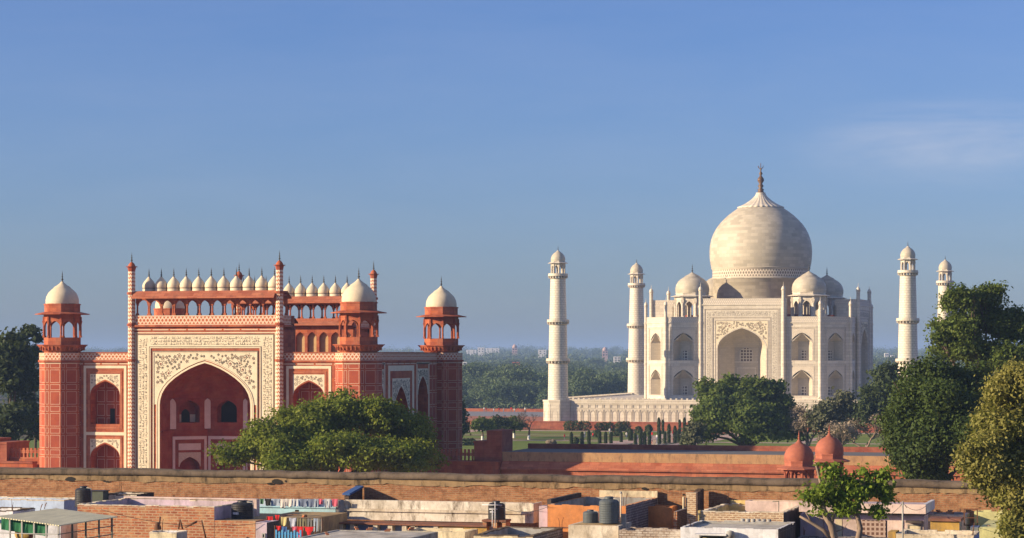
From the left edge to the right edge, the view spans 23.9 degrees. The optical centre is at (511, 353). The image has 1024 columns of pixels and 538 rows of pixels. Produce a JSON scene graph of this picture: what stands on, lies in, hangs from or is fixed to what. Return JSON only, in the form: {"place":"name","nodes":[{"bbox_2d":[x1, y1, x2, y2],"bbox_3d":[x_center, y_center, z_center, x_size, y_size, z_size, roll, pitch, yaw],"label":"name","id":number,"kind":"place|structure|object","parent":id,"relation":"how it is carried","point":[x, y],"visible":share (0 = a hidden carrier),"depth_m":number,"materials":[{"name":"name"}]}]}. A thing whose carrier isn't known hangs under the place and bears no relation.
{"place":"outdoors","nodes":[
{"label":"outdoors","id":0,"kind":"place"},
{"bbox_2d":[0,437,29,460],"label":"stone pier","id":1,"kind":"structure","parent":0,"point":[7,444],"depth_m":313.49,"materials":[{"name":"red stone"}]},
{"bbox_2d":[0,505,34,515],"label":"house","id":2,"kind":"structure","parent":0,"point":[8,510],"depth_m":152.51,"materials":[{"name":"paint"}]},
{"bbox_2d":[0,496,76,510],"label":"house","id":3,"kind":"structure","parent":0,"point":[66,503],"depth_m":154.92,"materials":[{"name":"paint"}]},
{"bbox_2d":[0,518,76,537],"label":"house","id":4,"kind":"structure","parent":0,"point":[52,529],"depth_m":144.82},
{"bbox_2d":[108,480,153,499],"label":"house","id":5,"kind":"structure","parent":0,"point":[118,495],"depth_m":153.10,"materials":[{"name":"stone"}]},
{"bbox_2d":[92,490,109,501],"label":"metal box","id":6,"kind":"object","parent":5,"relation":"on","point":[99,495],"visible":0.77,"depth_m":151.78,"materials":[{"name":"grey metal"}]},
{"bbox_2d":[77,496,257,537],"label":"house","id":7,"kind":"structure","parent":0,"point":[172,511],"depth_m":142.86,"materials":[{"name":"red brick"}]},
{"bbox_2d":[256,520,278,537],"bbox_3d":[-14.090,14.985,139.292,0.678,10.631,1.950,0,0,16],"label":"house","id":8,"kind":"structure","parent":0,"point":[264,529],"depth_m":138.48,"materials":[{"name":"paint"}]},
{"bbox_2d":[1,403,542,408],"bbox_3d":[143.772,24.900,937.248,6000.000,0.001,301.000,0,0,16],"label":"river","id":9,"kind":"structure","parent":0,"point":[475,406],"depth_m":1093.51,"materials":[{"name":"grey liquid"}]},
{"bbox_2d":[202,383,451,472],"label":"broad tree","id":10,"kind":"object","parent":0,"point":[317,434],"visible":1,"depth_m":258.07,"materials":[{"name":"green plant"}]},
{"bbox_2d":[298,530,437,537],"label":"house","id":11,"kind":"structure","parent":0,"point":[368,534],"depth_m":134.34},
{"bbox_2d":[403,527,477,537],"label":"house","id":12,"kind":"structure","parent":0,"point":[454,533],"depth_m":139.78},
{"bbox_2d":[390,461,500,473],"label":"red wall","id":13,"kind":"structure","parent":0,"point":[476,467],"depth_m":303.75,"materials":[{"name":"stone"}]},
{"bbox_2d":[17,429,887,459],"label":"garden lawn","id":14,"kind":"structure","parent":0,"point":[863,438],"depth_m":563.81,"materials":[{"name":"green plant"}]},
{"bbox_2d":[0,326,38,441],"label":"dark tree","id":15,"kind":"object","parent":14,"relation":"on","point":[19,372],"visible":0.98,"depth_m":362.89,"materials":[{"name":"green plant"}]},
{"bbox_2d":[11,323,43,456],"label":"thin tree","id":16,"kind":"object","parent":14,"relation":"on","point":[29,331],"visible":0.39,"depth_m":379.69,"materials":[{"name":"green plant"}]},
{"bbox_2d":[462,397,474,437],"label":"dark bush","id":17,"kind":"object","parent":14,"relation":"on","point":[466,426],"visible":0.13,"depth_m":469.81,"materials":[{"name":"green plant"}]},
{"bbox_2d":[462,438,475,445],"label":"round bush","id":18,"kind":"object","parent":14,"relation":"on","point":[467,442],"visible":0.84,"depth_m":532.77,"materials":[{"name":"green plant"}]},
{"bbox_2d":[470,416,496,439],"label":"lawn tree","id":19,"kind":"object","parent":14,"relation":"on","point":[482,423],"visible":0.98,"depth_m":558.91,"materials":[{"name":"green plant"}]},
{"bbox_2d":[491,414,513,429],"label":"lawn tree","id":20,"kind":"object","parent":14,"relation":"on","point":[504,422],"visible":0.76,"depth_m":568.87,"materials":[{"name":"green plant"}]},
{"bbox_2d":[507,415,527,437],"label":"lawn tree","id":21,"kind":"object","parent":14,"relation":"on","point":[518,425],"visible":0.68,"depth_m":578.95,"materials":[{"name":"green plant"}]},
{"bbox_2d":[512,410,539,439],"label":"bare tree","id":22,"kind":"object","parent":14,"relation":"on","point":[524,417],"visible":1,"depth_m":568.46,"materials":[{"name":"brown plant"}]},
{"bbox_2d":[562,420,592,430],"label":"round bush","id":23,"kind":"object","parent":14,"relation":"on","point":[579,425],"visible":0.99,"depth_m":634.54,"materials":[{"name":"green plant"}]},
{"bbox_2d":[594,421,614,430],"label":"round bush","id":24,"kind":"object","parent":14,"relation":"on","point":[606,425],"visible":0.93,"depth_m":634.93,"materials":[{"name":"green plant"}]},
{"bbox_2d":[615,421,631,430],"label":"round bush","id":25,"kind":"object","parent":14,"relation":"on","point":[622,426],"visible":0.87,"depth_m":629.62,"materials":[{"name":"green plant"}]},
{"bbox_2d":[678,417,707,444],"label":"grey green tree","id":26,"kind":"object","parent":14,"relation":"on","point":[693,434],"visible":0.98,"depth_m":432.21,"materials":[{"name":"green plant"}]},
{"bbox_2d":[685,372,810,445],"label":"garden tree","id":27,"kind":"object","parent":14,"relation":"on","point":[751,411],"visible":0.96,"depth_m":435.22,"materials":[{"name":"green plant"}]},
{"bbox_2d":[787,402,818,445],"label":"bare tree","id":28,"kind":"object","parent":14,"relation":"on","point":[800,423],"visible":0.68,"depth_m":432.15,"materials":[{"name":"grey plant"}]},
{"bbox_2d":[803,386,860,441],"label":"olive tree","id":29,"kind":"object","parent":14,"relation":"on","point":[838,408],"visible":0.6,"depth_m":429.32,"materials":[{"name":"green plant"}]},
{"bbox_2d":[815,420,861,446],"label":"bare tree","id":30,"kind":"object","parent":14,"relation":"on","point":[843,433],"visible":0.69,"depth_m":416.77,"materials":[{"name":"brown plant"}]},
{"bbox_2d":[832,410,883,446],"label":"bare tree","id":31,"kind":"object","parent":14,"relation":"on","point":[866,429],"visible":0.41,"depth_m":425.18,"materials":[{"name":"brown plant"}]},
{"bbox_2d":[845,360,903,446],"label":"dark conifer","id":32,"kind":"object","parent":14,"relation":"on","point":[872,396],"visible":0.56,"depth_m":423.63,"materials":[{"name":"green plant"}]},
{"bbox_2d":[473,429,512,463],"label":"stone pier","id":33,"kind":"structure","parent":0,"point":[495,444],"depth_m":304.65,"materials":[{"name":"red stone"}]},
{"bbox_2d":[0,467,1008,528],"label":"brick wall","id":34,"kind":"structure","parent":0,"point":[947,495],"depth_m":151.06,"materials":[{"name":"brick"}]},
{"bbox_2d":[466,411,542,416],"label":"terrace paving","id":35,"kind":"structure","parent":0,"point":[485,413],"depth_m":738.40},
{"bbox_2d":[466,416,542,420],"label":"riverfront terrace","id":36,"kind":"structure","parent":0,"point":[530,418],"depth_m":687.37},
{"bbox_2d":[464,408,542,411],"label":"river parapet","id":37,"kind":"structure","parent":36,"relation":"on","point":[501,410],"depth_m":762.18,"materials":[{"name":"red stone"}]},
{"bbox_2d":[543,249,570,420],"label":"minaret","id":38,"kind":"object","parent":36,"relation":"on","point":[556,405],"visible":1,"depth_m":645.15,"materials":[{"name":"white stone"}]},
{"bbox_2d":[0,355,1020,438],"bbox_3d":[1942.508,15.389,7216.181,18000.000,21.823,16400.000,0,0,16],"label":"ground","id":39,"kind":"structure","parent":0,"point":[6,401],"depth_m":1269.32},
{"bbox_2d":[0,461,37,467],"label":"red wall","id":40,"kind":"structure","parent":39,"relation":"on","point":[26,464],"depth_m":310.00,"materials":[{"name":"stone"}]},
{"bbox_2d":[10,448,38,466],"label":"balustrade","id":41,"kind":"object","parent":39,"relation":"on","point":[16,451],"visible":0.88,"depth_m":312.17,"materials":[{"name":"red stone"}]},
{"bbox_2d":[0,508,117,537],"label":"roof shed","id":42,"kind":"structure","parent":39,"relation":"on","point":[58,517],"depth_m":128.45,"materials":[{"name":"paint"}]},
{"bbox_2d":[1,518,47,535],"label":"tarpaulin","id":43,"kind":"object","parent":42,"relation":"hanging from","point":[27,526],"visible":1,"depth_m":126.34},
{"bbox_2d":[75,486,91,506],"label":"water tank","id":44,"kind":"object","parent":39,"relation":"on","point":[83,494],"visible":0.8,"depth_m":150.37,"materials":[{"name":"black plastic"}]},
{"bbox_2d":[149,522,186,537],"bbox_3d":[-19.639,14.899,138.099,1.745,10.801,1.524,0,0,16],"label":"water box","id":45,"kind":"object","parent":39,"relation":"on","point":[162,533],"visible":1,"depth_m":137.51,"materials":[{"name":"concrete"}]},
{"bbox_2d":[178,519,205,537],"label":"rusty trestle","id":46,"kind":"object","parent":39,"relation":"on","point":[180,523],"visible":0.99,"depth_m":139.53,"materials":[{"name":"metal"}]},
{"bbox_2d":[35,250,465,471],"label":"gatehouse","id":47,"kind":"object","parent":39,"relation":"on","point":[176,386],"visible":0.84,"depth_m":305.44,"materials":[{"name":"red stone"}]},
{"bbox_2d":[110,408,114,423],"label":"doorway","id":48,"kind":"structure","parent":47,"relation":"in","point":[112,411],"depth_m":307.42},
{"bbox_2d":[215,499,292,537],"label":"house","id":49,"kind":"structure","parent":39,"relation":"on","point":[224,528],"depth_m":141.16,"materials":[{"name":"red brick"}]},
{"bbox_2d":[231,500,253,518],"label":"water tank","id":50,"kind":"object","parent":49,"relation":"on","point":[242,509],"visible":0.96,"depth_m":142.28,"materials":[{"name":"black plastic"}]},
{"bbox_2d":[275,530,300,537],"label":"slat railing","id":51,"kind":"object","parent":39,"relation":"on","point":[288,533],"visible":1,"depth_m":136.34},
{"bbox_2d":[278,511,346,537],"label":"house","id":52,"kind":"structure","parent":39,"relation":"on","point":[331,520],"depth_m":146.06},
{"bbox_2d":[339,520,494,533],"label":"house","id":53,"kind":"structure","parent":39,"relation":"on","point":[378,525],"depth_m":146.83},
{"bbox_2d":[343,499,541,522],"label":"white parapet","id":54,"kind":"structure","parent":53,"relation":"on","point":[448,511],"depth_m":147.98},
{"bbox_2d":[260,499,345,513],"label":"blue wall","id":55,"kind":"structure","parent":54,"relation":"attached to","point":[278,509],"depth_m":149.89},
{"bbox_2d":[342,486,363,499],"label":"lean to","id":56,"kind":"object","parent":54,"relation":"on","point":[355,492],"visible":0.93,"depth_m":150.81,"materials":[{"name":"metal"}]},
{"bbox_2d":[482,518,510,527],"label":"brick stand","id":57,"kind":"object","parent":53,"relation":"on","point":[500,523],"visible":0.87,"depth_m":144.98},
{"bbox_2d":[488,501,505,519],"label":"water tank","id":58,"kind":"object","parent":57,"relation":"on","point":[500,513],"visible":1,"depth_m":144.98,"materials":[{"name":"black plastic"}]},
{"bbox_2d":[430,449,473,460],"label":"balustrade","id":59,"kind":"object","parent":39,"relation":"on","point":[452,453],"visible":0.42,"depth_m":306.03,"materials":[{"name":"red stone"}]},
{"bbox_2d":[462,395,476,407],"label":"forest tree","id":60,"kind":"object","parent":39,"relation":"on","point":[468,400],"visible":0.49,"depth_m":1097.68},
{"bbox_2d":[462,362,491,382],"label":"forest tree","id":61,"kind":"object","parent":39,"relation":"on","point":[471,370],"visible":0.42,"depth_m":1284.20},
{"bbox_2d":[467,382,494,405],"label":"forest tree","id":62,"kind":"object","parent":39,"relation":"on","point":[476,388],"visible":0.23,"depth_m":1140.71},
{"bbox_2d":[471,375,502,390],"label":"forest tree","id":63,"kind":"object","parent":39,"relation":"on","point":[489,380],"visible":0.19,"depth_m":1174.55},
{"bbox_2d":[475,382,510,407],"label":"forest tree","id":64,"kind":"object","parent":39,"relation":"on","point":[484,392],"visible":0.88,"depth_m":1109.42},
{"bbox_2d":[474,368,512,382],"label":"forest tree","id":65,"kind":"object","parent":39,"relation":"on","point":[487,373],"visible":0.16,"depth_m":1222.24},
{"bbox_2d":[480,393,510,407],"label":"forest tree","id":66,"kind":"object","parent":39,"relation":"on","point":[503,401],"visible":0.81,"depth_m":1108.02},
{"bbox_2d":[0,359,993,398],"bbox_3d":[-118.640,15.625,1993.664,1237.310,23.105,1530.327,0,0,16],"label":"woodland","id":67,"kind":"object","parent":39,"relation":"on","point":[601,371],"visible":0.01,"depth_m":1825.47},
{"bbox_2d":[35,343,967,367],"bbox_3d":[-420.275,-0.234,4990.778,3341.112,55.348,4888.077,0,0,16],"label":"woodland","id":68,"kind":"object","parent":39,"relation":"on","point":[530,354],"visible":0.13,"depth_m":4225.61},
{"bbox_2d":[466,399,541,408],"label":"river scrub","id":69,"kind":"object","parent":39,"relation":"on","point":[479,406],"visible":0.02,"depth_m":1096.00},
{"bbox_2d":[479,381,534,407],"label":"forest tree","id":70,"kind":"object","parent":39,"relation":"on","point":[517,391],"visible":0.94,"depth_m":1106.72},
{"bbox_2d":[492,365,540,385],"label":"forest tree","id":71,"kind":"object","parent":39,"relation":"on","point":[518,374],"visible":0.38,"depth_m":1152.72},
{"bbox_2d":[500,362,532,373],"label":"forest tree","id":72,"kind":"object","parent":39,"relation":"on","point":[515,365],"visible":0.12,"depth_m":1301.21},
{"bbox_2d":[500,379,542,406],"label":"forest tree","id":73,"kind":"object","parent":39,"relation":"on","point":[528,384],"visible":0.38,"depth_m":1122.92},
{"bbox_2d":[534,390,547,407],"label":"forest tree","id":74,"kind":"object","parent":39,"relation":"on","point":[543,395],"visible":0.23,"depth_m":1097.73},
{"bbox_2d":[539,505,547,526],"bbox_3d":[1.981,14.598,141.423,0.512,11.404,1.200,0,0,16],"label":"house","id":75,"kind":"structure","parent":39,"relation":"on","point":[543,517],"depth_m":140.84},
{"bbox_2d":[568,366,598,380],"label":"forest tree","id":76,"kind":"object","parent":39,"relation":"on","point":[589,372],"visible":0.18,"depth_m":1209.92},
{"bbox_2d":[568,377,601,396],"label":"forest tree","id":77,"kind":"object","parent":39,"relation":"on","point":[583,389],"visible":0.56,"depth_m":1093.15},
{"bbox_2d":[584,357,605,367],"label":"forest tree","id":78,"kind":"object","parent":39,"relation":"on","point":[600,361],"visible":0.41,"depth_m":2499.08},
{"bbox_2d":[568,521,631,537],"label":"house","id":79,"kind":"structure","parent":39,"relation":"on","point":[581,529],"depth_m":134.53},
{"bbox_2d":[583,509,598,522],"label":"water tank","id":80,"kind":"object","parent":79,"relation":"on","point":[590,516],"visible":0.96,"depth_m":136.23,"materials":[{"name":"grey plastic"}]},
{"bbox_2d":[599,496,619,523],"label":"water tank","id":81,"kind":"object","parent":79,"relation":"on","point":[609,509],"visible":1,"depth_m":135.09,"materials":[{"name":"grey plastic"}]},
{"bbox_2d":[547,490,657,537],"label":"house","id":82,"kind":"structure","parent":39,"relation":"on","point":[571,508],"depth_m":141.92,"materials":[{"name":"paint"}]},
{"bbox_2d":[595,373,627,393],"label":"forest tree","id":83,"kind":"object","parent":39,"relation":"on","point":[624,378],"visible":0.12,"depth_m":1150.03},
{"bbox_2d":[617,380,627,392],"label":"forest tree","id":84,"kind":"object","parent":39,"relation":"on","point":[624,386],"visible":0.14,"depth_m":1118.06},
{"bbox_2d":[619,521,690,537],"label":"house","id":85,"kind":"structure","parent":39,"relation":"on","point":[634,532],"depth_m":132.79,"materials":[{"name":"brick"}]},
{"bbox_2d":[648,505,676,528],"bbox_3d":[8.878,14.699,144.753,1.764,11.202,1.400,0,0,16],"label":"house","id":86,"kind":"structure","parent":39,"relation":"on","point":[660,516],"depth_m":144.05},
{"bbox_2d":[468,420,879,432],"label":"terrace wall","id":87,"kind":"structure","parent":39,"relation":"on","point":[546,425],"depth_m":639.56,"materials":[{"name":"red stone"}]},
{"bbox_2d":[683,488,703,524],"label":"wall stub","id":88,"kind":"object","parent":39,"relation":"on","point":[694,501],"depth_m":143.77,"materials":[{"name":"brick"}]},
{"bbox_2d":[500,443,967,480],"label":"gallery","id":89,"kind":"object","parent":39,"relation":"on","point":[671,460],"visible":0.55,"depth_m":299.86,"materials":[{"name":"red stone"}]},
{"bbox_2d":[680,520,794,537],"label":"house","id":90,"kind":"structure","parent":39,"relation":"on","point":[718,529],"depth_m":131.05,"materials":[{"name":"paint"}]},
{"bbox_2d":[698,493,801,537],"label":"house","id":91,"kind":"structure","parent":39,"relation":"on","point":[734,510],"depth_m":137.83,"materials":[{"name":"brick"}]},
{"bbox_2d":[745,500,805,512],"bbox_3d":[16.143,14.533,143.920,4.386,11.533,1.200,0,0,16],"label":"house","id":92,"kind":"structure","parent":39,"relation":"on","point":[763,505],"depth_m":143.59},
{"bbox_2d":[793,460,904,537],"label":"tufted tree","id":93,"kind":"object","parent":39,"relation":"on","point":[847,501],"visible":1,"depth_m":119.81,"materials":[{"name":"green plant"}]},
{"bbox_2d":[799,500,934,536],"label":"house","id":94,"kind":"structure","parent":39,"relation":"on","point":[916,518],"depth_m":138.24,"materials":[{"name":"paint"}]},
{"bbox_2d":[899,501,906,537],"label":"antenna pole","id":95,"kind":"object","parent":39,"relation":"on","point":[902,504],"visible":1,"depth_m":124.84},
{"bbox_2d":[928,510,969,529],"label":"house","id":96,"kind":"structure","parent":39,"relation":"on","point":[956,514],"depth_m":139.48,"materials":[{"name":"concrete"}]},
{"bbox_2d":[949,356,1023,537],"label":"pale tree","id":97,"kind":"object","parent":39,"relation":"on","point":[991,464],"visible":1,"depth_m":119.85,"materials":[{"name":"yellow plant"}]},
{"bbox_2d":[979,520,1002,537],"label":"house","id":98,"kind":"structure","parent":39,"relation":"on","point":[986,531],"depth_m":132.61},
{"bbox_2d":[0,0,1023,353],"label":"sky","id":99,"kind":"structure","parent":0,"point":[467,144],"materials":[{"name":"blue"}]},
{"bbox_2d":[473,517,563,537],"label":"house","id":100,"kind":"structure","parent":0,"point":[525,532],"depth_m":138.19,"materials":[{"name":"grey brick"}]},
{"bbox_2d":[570,371,626,394],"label":"forest tree","id":101,"kind":"object","parent":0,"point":[605,383],"visible":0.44,"depth_m":1116.14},
{"bbox_2d":[600,431,681,443],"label":"garden path","id":102,"kind":"structure","parent":0,"point":[626,441],"depth_m":556.97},
{"bbox_2d":[673,508,686,528],"bbox_3d":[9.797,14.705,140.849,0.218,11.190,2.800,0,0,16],"label":"house","id":103,"kind":"structure","parent":0,"point":[679,518],"depth_m":140.21,"materials":[{"name":"red brick"}]},
{"bbox_2d":[631,432,730,444],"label":"pool water","id":104,"kind":"structure","parent":0,"point":[654,442],"depth_m":547.73,"materials":[{"name":"grey liquid"}]},
{"bbox_2d":[515,430,878,433],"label":"garden path","id":105,"kind":"structure","parent":0,"point":[616,431],"depth_m":636.69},
{"bbox_2d":[567,392,864,422],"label":"marble plinth","id":106,"kind":"structure","parent":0,"point":[625,407],"depth_m":640.84,"materials":[{"name":"stone"}]},
{"bbox_2d":[626,259,645,394],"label":"minaret","id":107,"kind":"object","parent":106,"relation":"on","point":[635,358],"visible":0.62,"depth_m":734.62,"materials":[{"name":"white stone"}]},
{"bbox_2d":[644,163,872,399],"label":"mausoleum","id":108,"kind":"structure","parent":106,"relation":"on","point":[762,298],"depth_m":658.26,"materials":[{"name":"white stone"}]},
{"bbox_2d":[895,246,919,375],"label":"minaret","id":109,"kind":"object","parent":106,"relation":"on","point":[907,320],"visible":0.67,"depth_m":619.75,"materials":[{"name":"white stone"}]},
{"bbox_2d":[936,257,955,361],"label":"minaret","id":110,"kind":"object","parent":106,"relation":"on","point":[945,266],"visible":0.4,"depth_m":709.51,"materials":[{"name":"white stone"}]},
{"bbox_2d":[777,433,819,477],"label":"sandstone kiosk","id":111,"kind":"object","parent":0,"point":[799,456],"visible":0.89,"depth_m":234.92,"materials":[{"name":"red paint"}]},
{"bbox_2d":[814,425,849,478],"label":"sandstone kiosk","id":112,"kind":"object","parent":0,"point":[829,449],"visible":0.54,"depth_m":245.91,"materials":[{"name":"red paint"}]},
{"bbox_2d":[798,528,887,537],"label":"house","id":113,"kind":"structure","parent":0,"point":[805,536],"depth_m":133.06,"materials":[{"name":"grey brick"}]},
{"bbox_2d":[888,523,979,537],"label":"house","id":114,"kind":"structure","parent":0,"point":[911,533],"depth_m":126.56,"materials":[{"name":"concrete"}]},
{"bbox_2d":[871,351,997,480],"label":"evergreen tree","id":115,"kind":"object","parent":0,"point":[925,419],"visible":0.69,"depth_m":201.61,"materials":[{"name":"green plant"}]},
{"bbox_2d":[928,516,963,531],"bbox_3d":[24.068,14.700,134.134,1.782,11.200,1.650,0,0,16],"label":"house","id":116,"kind":"structure","parent":0,"point":[940,523],"depth_m":133.49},
{"bbox_2d":[923,279,1023,374],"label":"tall tree","id":117,"kind":"object","parent":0,"point":[960,331],"visible":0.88,"depth_m":244.54,"materials":[{"name":"green plant"}]},
{"bbox_2d":[974,510,1002,525],"bbox_3d":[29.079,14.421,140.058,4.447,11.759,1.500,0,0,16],"label":"house","id":118,"kind":"structure","parent":0,"point":[984,516],"depth_m":139.82,"materials":[{"name":"paint"}]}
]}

